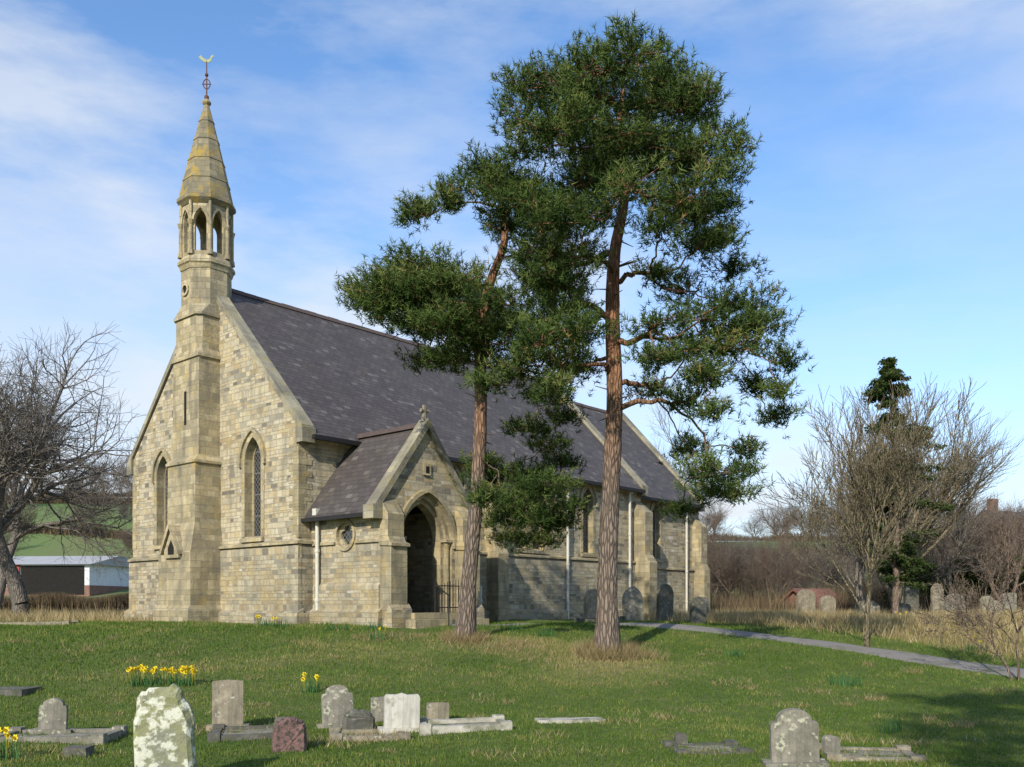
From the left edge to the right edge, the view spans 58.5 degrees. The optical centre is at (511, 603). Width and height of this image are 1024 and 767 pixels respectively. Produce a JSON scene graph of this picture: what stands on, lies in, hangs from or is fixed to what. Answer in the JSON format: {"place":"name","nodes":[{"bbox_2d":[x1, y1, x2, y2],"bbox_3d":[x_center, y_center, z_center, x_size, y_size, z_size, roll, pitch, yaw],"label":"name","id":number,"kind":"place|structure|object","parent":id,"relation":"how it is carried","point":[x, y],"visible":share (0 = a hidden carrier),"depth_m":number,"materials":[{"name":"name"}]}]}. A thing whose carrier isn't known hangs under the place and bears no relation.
{"place":"outdoors","nodes":[
{"label":"outdoors","id":0,"kind":"place"},
{"bbox_2d":[0,498,1023,766],"bbox_3d":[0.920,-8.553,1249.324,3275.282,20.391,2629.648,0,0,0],"label":"grass ground","id":1,"kind":"structure","parent":0,"point":[36,546],"depth_m":15.62,"materials":[{"name":"green plant"}]},
{"bbox_2d":[0,726,25,760],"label":"daffodil clump","id":2,"kind":"object","parent":1,"relation":"on","point":[3,756],"visible":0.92,"depth_m":9.24,"materials":[{"name":"green plant"}]},
{"bbox_2d":[0,686,41,696],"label":"ledger stone","id":3,"kind":"object","parent":1,"relation":"on","point":[16,691],"visible":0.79,"depth_m":13.91,"materials":[{"name":"grey stone"}]},
{"bbox_2d":[0,620,79,625],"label":"path","id":4,"kind":"structure","parent":1,"relation":"on","point":[48,623],"depth_m":23.00,"materials":[{"name":"grey asphalt"}]},
{"bbox_2d":[30,698,73,733],"bbox_3d":[-5.545,1.439,11.051,0.450,0.590,0.230,2,0,-12],"label":"headstone","id":5,"kind":"object","parent":1,"relation":"on","point":[53,716],"visible":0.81,"depth_m":11.01,"materials":[{"name":"grey stone"}]},
{"bbox_2d":[0,725,127,744],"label":"grave kerb","id":6,"kind":"structure","parent":1,"relation":"on","point":[92,735],"depth_m":10.65,"materials":[{"name":"grey stone"}]},
{"bbox_2d":[1,591,128,611],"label":"field hedge","id":7,"kind":"object","parent":1,"relation":"on","point":[52,600],"visible":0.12,"depth_m":54.55,"materials":[{"name":"brown plant"}]},
{"bbox_2d":[4,556,128,595],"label":"farm building","id":8,"kind":"structure","parent":1,"relation":"on","point":[42,574],"depth_m":68.50,"materials":[{"name":"paint"}]},
{"bbox_2d":[5,523,132,538],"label":"field hedge","id":9,"kind":"object","parent":1,"relation":"on","point":[54,531],"visible":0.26,"depth_m":105.75,"materials":[{"name":"brown plant"}]},
{"bbox_2d":[6,494,132,504],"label":"field hedge","id":10,"kind":"object","parent":1,"relation":"on","point":[60,501],"visible":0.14,"depth_m":133.04,"materials":[{"name":"plant"}]},
{"bbox_2d":[0,384,139,609],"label":"bare tree","id":11,"kind":"object","parent":1,"relation":"on","point":[12,549],"visible":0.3,"depth_m":44.80,"materials":[{"name":"grey plant"}]},
{"bbox_2d":[0,317,146,615],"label":"bare tree","id":12,"kind":"object","parent":1,"relation":"on","point":[37,438],"visible":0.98,"depth_m":35.33,"materials":[{"name":"grey plant"}]},
{"bbox_2d":[63,745,93,757],"bbox_3d":[-4.550,1.575,9.600,0.240,0.150,0.200,0,0,0],"label":"stone block","id":13,"kind":"object","parent":1,"relation":"on","point":[79,750],"depth_m":9.50,"materials":[{"name":"grey stone"}]},
{"bbox_2d":[126,664,166,686],"bbox_3d":[-5.958,1.175,14.891,0.637,0.364,0.370,0,0,15],"label":"daffodil clump","id":14,"kind":"object","parent":1,"relation":"on","point":[153,681],"visible":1,"depth_m":14.88,"materials":[{"name":"green plant"}]},
{"bbox_2d":[133,683,196,766],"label":"headstone","id":15,"kind":"object","parent":1,"relation":"on","point":[164,727],"visible":1,"depth_m":7.90,"materials":[{"name":"grey stone"}]},
{"bbox_2d":[163,665,196,686],"bbox_3d":[-5.394,1.175,14.904,0.548,0.356,0.315,0,0,0],"label":"daffodil clump","id":16,"kind":"object","parent":1,"relation":"on","point":[177,680],"visible":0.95,"depth_m":14.87,"materials":[{"name":"green plant"}]},
{"bbox_2d":[206,680,248,730],"bbox_3d":[-3.622,1.366,11.658,0.520,0.790,0.230,0,-2,-14],"label":"headstone","id":17,"kind":"object","parent":1,"relation":"on","point":[227,702],"visible":0.63,"depth_m":11.62,"materials":[{"name":"grey stone"}]},
{"bbox_2d":[207,724,272,742],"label":"grave kerb","id":18,"kind":"structure","parent":1,"relation":"on","point":[216,735],"depth_m":11.13,"materials":[{"name":"grey stone"}]},
{"bbox_2d":[273,717,284,728],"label":"headstone","id":19,"kind":"object","parent":18,"relation":"on","point":[276,719],"visible":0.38,"depth_m":11.28,"materials":[{"name":"grey stone"}]},
{"bbox_2d":[255,614,289,627],"bbox_3d":[-5.635,0.412,21.574,0.848,0.335,0.515,0,0,0],"label":"daffodil clump","id":20,"kind":"object","parent":1,"relation":"on","point":[269,623],"visible":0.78,"depth_m":21.55,"materials":[{"name":"green plant"}]},
{"bbox_2d":[272,717,306,752],"bbox_3d":[-2.425,1.471,9.968,0.370,0.474,0.284,0,-8,-15],"label":"headstone","id":21,"kind":"object","parent":1,"relation":"on","point":[289,733],"visible":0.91,"depth_m":9.85,"materials":[{"name":"pink stone"}]},
{"bbox_2d":[301,672,319,692],"bbox_3d":[-3.221,1.261,14.614,0.331,0.343,0.204,0,0,0],"label":"daffodil clump","id":22,"kind":"object","parent":1,"relation":"on","point":[316,685],"visible":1,"depth_m":14.58,"materials":[{"name":"green plant"}]},
{"bbox_2d":[316,685,352,728],"bbox_3d":[-2.312,1.437,12.116,0.550,0.720,0.240,-2,-4,-15],"label":"headstone","id":23,"kind":"object","parent":1,"relation":"on","point":[336,703],"visible":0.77,"depth_m":12.07,"materials":[{"name":"grey stone"}]},
{"bbox_2d":[323,619,349,630],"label":"daffodil leaves clump","id":24,"kind":"object","parent":1,"relation":"on","point":[333,628],"visible":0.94,"depth_m":21.02,"materials":[{"name":"green plant"}]},
{"bbox_2d":[342,709,374,728],"bbox_3d":[-1.945,1.540,11.601,0.413,0.409,0.183,0,0,-20],"label":"headstone","id":25,"kind":"object","parent":1,"relation":"on","point":[357,719],"visible":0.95,"depth_m":11.52,"materials":[{"name":"grey stone"}]},
{"bbox_2d":[329,727,410,741],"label":"grave kerb","id":26,"kind":"structure","parent":1,"relation":"on","point":[333,731],"depth_m":10.82,"materials":[{"name":"grey stone"}]},
{"bbox_2d":[363,620,384,630],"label":"daffodil leaves clump","id":27,"kind":"object","parent":1,"relation":"on","point":[369,626],"visible":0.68,"depth_m":21.19,"materials":[{"name":"green plant"}]},
{"bbox_2d":[371,696,383,721],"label":"headstone","id":28,"kind":"object","parent":1,"relation":"on","point":[377,707],"visible":0.35,"depth_m":12.44,"materials":[{"name":"grey stone"}]},
{"bbox_2d":[370,625,390,640],"bbox_3d":[-2.832,0.634,19.571,0.467,0.339,0.342,0,0,0],"label":"daffodil clump","id":29,"kind":"object","parent":1,"relation":"on","point":[378,637],"visible":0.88,"depth_m":19.59,"materials":[{"name":"green plant"}]},
{"bbox_2d":[377,693,419,733],"bbox_3d":[-1.387,1.450,11.501,0.580,0.650,0.240,1,0,-14],"label":"headstone","id":30,"kind":"object","parent":1,"relation":"on","point":[402,711],"visible":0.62,"depth_m":11.45,"materials":[{"name":"white stone"}]},
{"bbox_2d":[124,55,709,628],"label":"stone church","id":31,"kind":"structure","parent":1,"relation":"on","point":[288,465],"depth_m":26.32,"materials":[{"name":"beige stone"}]},
{"bbox_2d":[426,702,448,718],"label":"headstone","id":32,"kind":"object","parent":1,"relation":"on","point":[437,710],"visible":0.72,"depth_m":12.26,"materials":[{"name":"beige stone"}]},
{"bbox_2d":[332,137,595,639],"bbox_3d":[-1.084,-4.675,19.412,5.638,11.338,5.625,0,0,0],"label":"scots pine","id":33,"kind":"object","parent":1,"relation":"on","point":[458,311],"visible":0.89,"depth_m":18.51,"materials":[{"name":"green plant"}]},
{"bbox_2d":[419,714,511,735],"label":"grave kerb","id":34,"kind":"structure","parent":1,"relation":"on","point":[427,727],"depth_m":11.27,"materials":[{"name":"grey stone"}]},
{"bbox_2d":[4,490,949,540],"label":"field hedge","id":35,"kind":"object","parent":1,"relation":"on","point":[755,538],"visible":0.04,"depth_m":147.41,"materials":[{"name":"plant"}]},
{"bbox_2d":[500,620,525,630],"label":"daffodil leaves clump","id":36,"kind":"object","parent":1,"relation":"on","point":[511,627],"visible":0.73,"depth_m":21.27,"materials":[{"name":"green plant"}]},
{"bbox_2d":[4,452,1023,605],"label":"distant trees","id":37,"kind":"object","parent":1,"relation":"on","point":[732,564],"visible":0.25,"depth_m":59.67,"materials":[{"name":"brown plant"}]},
{"bbox_2d":[8,621,1023,765],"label":"dead grass tufts","id":38,"kind":"object","parent":1,"relation":"on","point":[627,650],"visible":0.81,"depth_m":17.47,"materials":[{"name":"beige plant"}]},
{"bbox_2d":[534,626,555,636],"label":"daffodil leaves clump","id":39,"kind":"object","parent":1,"relation":"on","point":[539,633],"visible":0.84,"depth_m":20.48,"materials":[{"name":"green plant"}]},
{"bbox_2d":[534,717,604,723],"bbox_3d":[0.780,1.602,12.350,0.920,0.095,0.280,0,0,-8],"label":"ledger stone","id":40,"kind":"object","parent":1,"relation":"on","point":[569,719],"visible":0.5,"depth_m":12.26,"materials":[{"name":"grey stone"}]},
{"bbox_2d":[584,589,596,617],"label":"headstone","id":41,"kind":"object","parent":1,"relation":"on","point":[590,601],"visible":0.57,"depth_m":27.37,"materials":[{"name":"grey stone"}]},
{"bbox_2d":[574,616,625,622],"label":"grave kerb","id":42,"kind":"structure","parent":1,"relation":"on","point":[577,620],"depth_m":26.27,"materials":[{"name":"grey stone"}]},
{"bbox_2d":[622,586,643,620],"bbox_3d":[3.733,0.095,28.229,0.720,1.250,0.130,0,-4,-30],"label":"headstone","id":43,"kind":"object","parent":1,"relation":"on","point":[632,605],"visible":0.89,"depth_m":28.16,"materials":[{"name":"grey stone"}]},
{"bbox_2d":[463,10,817,653],"bbox_3d":[2.569,-5.469,17.870,6.923,13.376,6.952,0,0,0],"label":"scots pine","id":44,"kind":"object","parent":1,"relation":"on","point":[648,145],"visible":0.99,"depth_m":16.88,"materials":[{"name":"green plant"}]},
{"bbox_2d":[656,584,673,620],"bbox_3d":[4.613,0.053,27.577,0.550,1.300,0.130,0,3,-30],"label":"headstone","id":45,"kind":"object","parent":1,"relation":"on","point":[665,600],"visible":0.88,"depth_m":27.49,"materials":[{"name":"grey stone"}]},
{"bbox_2d":[674,732,687,743],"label":"headstone","id":46,"kind":"object","parent":1,"relation":"on","point":[680,737],"visible":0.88,"depth_m":10.34,"materials":[{"name":"grey stone"}]},
{"bbox_2d":[647,397,743,539],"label":"bare tree","id":47,"kind":"object","parent":1,"relation":"on","point":[667,434],"visible":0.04,"depth_m":51.55,"materials":[{"name":"grey plant"}]},
{"bbox_2d":[689,597,705,623],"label":"headstone","id":48,"kind":"object","parent":1,"relation":"on","point":[697,610],"visible":0.89,"depth_m":24.53,"materials":[{"name":"grey stone"}]},
{"bbox_2d":[701,597,708,614],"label":"headstone","id":49,"kind":"object","parent":1,"relation":"on","point":[706,600],"visible":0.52,"depth_m":31.00,"materials":[{"name":"grey stone"}]},
{"bbox_2d":[662,740,753,753],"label":"grave kerb","id":50,"kind":"structure","parent":1,"relation":"on","point":[673,743],"depth_m":10.18,"materials":[{"name":"grey stone"}]},
{"bbox_2d":[724,646,743,656],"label":"daffodil leaves clump","id":51,"kind":"object","parent":1,"relation":"on","point":[733,652],"visible":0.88,"depth_m":18.89,"materials":[{"name":"green plant"}]},
{"bbox_2d":[449,623,1023,677],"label":"footpath","id":52,"kind":"structure","parent":1,"relation":"on","point":[948,663],"depth_m":19.93,"materials":[{"name":"grey asphalt"}]},
{"bbox_2d":[707,544,882,557],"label":"field hedge","id":53,"kind":"object","parent":1,"relation":"on","point":[766,549],"depth_m":107.24,"materials":[{"name":"brown plant"}]},
{"bbox_2d":[762,708,828,766],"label":"headstone","id":54,"kind":"object","parent":1,"relation":"on","point":[793,737],"visible":1,"depth_m":8.99,"materials":[{"name":"grey stone"}]},
{"bbox_2d":[796,589,814,612],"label":"headstone","id":55,"kind":"object","parent":1,"relation":"on","point":[805,599],"visible":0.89,"depth_m":35.41,"materials":[{"name":"grey stone"}]},
{"bbox_2d":[775,588,842,608],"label":"tiled outbuilding","id":56,"kind":"structure","parent":1,"relation":"on","point":[794,591],"depth_m":48.18,"materials":[{"name":"red tile"}]},
{"bbox_2d":[819,595,835,613],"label":"headstone","id":57,"kind":"object","parent":1,"relation":"on","point":[827,603],"visible":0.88,"depth_m":36.44,"materials":[{"name":"beige stone"}]},
{"bbox_2d":[826,671,863,686],"bbox_3d":[5.885,1.330,16.196,0.647,0.309,0.371,0,0,0],"label":"daffodil leaves clump","id":58,"kind":"object","parent":1,"relation":"on","point":[847,681],"visible":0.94,"depth_m":16.18,"materials":[{"name":"green plant"}]},
{"bbox_2d":[836,622,857,631],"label":"daffodil leaves clump","id":59,"kind":"object","parent":1,"relation":"on","point":[849,626],"visible":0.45,"depth_m":22.83,"materials":[{"name":"green plant"}]},
{"bbox_2d":[855,593,866,611],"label":"headstone","id":60,"kind":"object","parent":1,"relation":"on","point":[857,607],"visible":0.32,"depth_m":38.14,"materials":[{"name":"grey stone"}]},
{"bbox_2d":[743,372,988,647],"bbox_3d":[7.305,-1.845,19.297,4.859,6.168,3.337,0,0,16],"label":"birch tree","id":61,"kind":"object","parent":1,"relation":"on","point":[859,486],"visible":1,"depth_m":19.41,"materials":[{"name":"brown plant"}]},
{"bbox_2d":[710,576,1023,612],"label":"bramble scrub","id":62,"kind":"object","parent":1,"relation":"on","point":[847,602],"visible":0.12,"depth_m":44.52,"materials":[{"name":"brown plant"}]},
{"bbox_2d":[860,601,873,611],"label":"headstone","id":63,"kind":"object","parent":1,"relation":"on","point":[862,603],"visible":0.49,"depth_m":34.94,"materials":[{"name":"grey stone"}]},
{"bbox_2d":[790,411,947,602],"bbox_3d":[13.706,-3.200,34.634,5.834,8.059,5.236,0,0,-28],"label":"bare tree","id":64,"kind":"object","parent":1,"relation":"on","point":[859,563],"visible":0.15,"depth_m":35.01,"materials":[{"name":"brown plant"}]},
{"bbox_2d":[865,602,879,615],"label":"headstone","id":65,"kind":"object","parent":1,"relation":"on","point":[875,606],"visible":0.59,"depth_m":32.91,"materials":[{"name":"grey stone"}]},
{"bbox_2d":[819,743,926,762],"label":"grave kerb","id":66,"kind":"structure","parent":1,"relation":"on","point":[902,749],"depth_m":9.50,"materials":[{"name":"grey stone"}]},
{"bbox_2d":[821,735,839,752],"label":"headstone","id":67,"kind":"object","parent":66,"relation":"on","point":[830,743],"visible":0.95,"depth_m":9.70,"materials":[{"name":"grey stone"}]},
{"bbox_2d":[872,711,901,733],"bbox_3d":[4.723,1.492,11.500,0.402,0.292,0.240,0,0,0],"label":"daffodil leaves clump","id":68,"kind":"object","parent":1,"relation":"on","point":[898,727],"visible":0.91,"depth_m":11.49,"materials":[{"name":"green plant"}]},
{"bbox_2d":[839,356,954,616],"bbox_3d":[13.116,-3.803,31.015,3.406,9.142,3.640,0,0,0],"label":"conifer tree","id":69,"kind":"object","parent":1,"relation":"on","point":[889,371],"visible":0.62,"depth_m":30.82,"materials":[{"name":"green plant"}]},
{"bbox_2d":[899,603,910,612],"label":"headstone","id":70,"kind":"object","parent":1,"relation":"on","point":[904,606],"visible":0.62,"depth_m":36.41,"materials":[{"name":"grey stone"}]},
{"bbox_2d":[904,586,918,612],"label":"headstone","id":71,"kind":"object","parent":1,"relation":"on","point":[911,597],"visible":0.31,"depth_m":37.94,"materials":[{"name":"grey stone"}]},
{"bbox_2d":[879,558,951,605],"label":"evergreen bush","id":72,"kind":"object","parent":1,"relation":"on","point":[925,580],"visible":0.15,"depth_m":43.52,"materials":[{"name":"green plant"}]},
{"bbox_2d":[823,387,1023,611],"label":"bare tree","id":73,"kind":"object","parent":1,"relation":"on","point":[958,481],"visible":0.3,"depth_m":35.63,"materials":[{"name":"brown wood"}]},
{"bbox_2d":[844,450,1010,584],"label":"bare tree","id":74,"kind":"object","parent":1,"relation":"on","point":[952,554],"visible":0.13,"depth_m":43.47,"materials":[{"name":"brown plant"}]},
{"bbox_2d":[931,583,943,613],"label":"headstone","id":75,"kind":"object","parent":1,"relation":"on","point":[934,600],"visible":0.54,"depth_m":37.13,"materials":[{"name":"grey stone"}]},
{"bbox_2d":[886,474,1002,592],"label":"bare tree","id":76,"kind":"object","parent":1,"relation":"on","point":[953,536],"visible":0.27,"depth_m":44.24,"materials":[{"name":"brown plant"}]},
{"bbox_2d":[944,594,964,610],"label":"headstone","id":77,"kind":"object","parent":1,"relation":"on","point":[946,605],"visible":0.26,"depth_m":37.91,"materials":[{"name":"grey stone"}]},
{"bbox_2d":[913,508,1023,680],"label":"bare tree","id":78,"kind":"object","parent":1,"relation":"on","point":[962,617],"visible":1,"depth_m":17.41,"materials":[{"name":"brown plant"}]},
{"bbox_2d":[935,533,1017,606],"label":"evergreen bush","id":79,"kind":"object","parent":1,"relation":"on","point":[968,577],"visible":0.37,"depth_m":47.33,"materials":[{"name":"green plant"}]},
{"bbox_2d":[964,636,989,651],"bbox_3d":[10.490,0.916,20.610,0.624,0.372,0.355,0,0,0],"label":"daffodil clump","id":80,"kind":"object","parent":1,"relation":"on","point":[972,647],"visible":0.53,"depth_m":20.57,"materials":[{"name":"green plant"}]},
{"bbox_2d":[980,596,993,611],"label":"headstone","id":81,"kind":"object","parent":1,"relation":"on","point":[986,603],"visible":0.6,"depth_m":38.42,"materials":[{"name":"beige stone"}]},
{"bbox_2d":[951,488,1023,600],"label":"bare tree","id":82,"kind":"object","parent":1,"relation":"on","point":[991,532],"visible":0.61,"depth_m":44.91,"materials":[{"name":"brown plant"}]},
{"bbox_2d":[987,600,1002,612],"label":"headstone","id":83,"kind":"object","parent":1,"relation":"on","point":[990,603],"visible":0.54,"depth_m":35.94,"materials":[{"name":"grey stone"}]},
{"bbox_2d":[980,499,1023,573],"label":"brick house","id":84,"kind":"structure","parent":1,"relation":"on","point":[992,502],"depth_m":86.04,"materials":[{"name":"brick"}]},
{"bbox_2d":[984,551,1023,604],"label":"evergreen bush","id":85,"kind":"object","parent":1,"relation":"on","point":[1020,575],"visible":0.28,"depth_m":49.58,"materials":[{"name":"green plant"}]},
{"bbox_2d":[1001,593,1016,610],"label":"headstone","id":86,"kind":"object","parent":1,"relation":"on","point":[1013,605],"visible":0.51,"depth_m":38.94,"materials":[{"name":"grey stone"}]},
{"bbox_2d":[0,605,1023,659],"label":"dry grass","id":87,"kind":"structure","parent":0,"point":[810,618],"depth_m":25.60,"materials":[{"name":"beige plant"}]},
{"bbox_2d":[0,0,1023,541],"label":"sky","id":88,"kind":"structure","parent":0,"point":[886,191],"materials":[{"name":"blue"}]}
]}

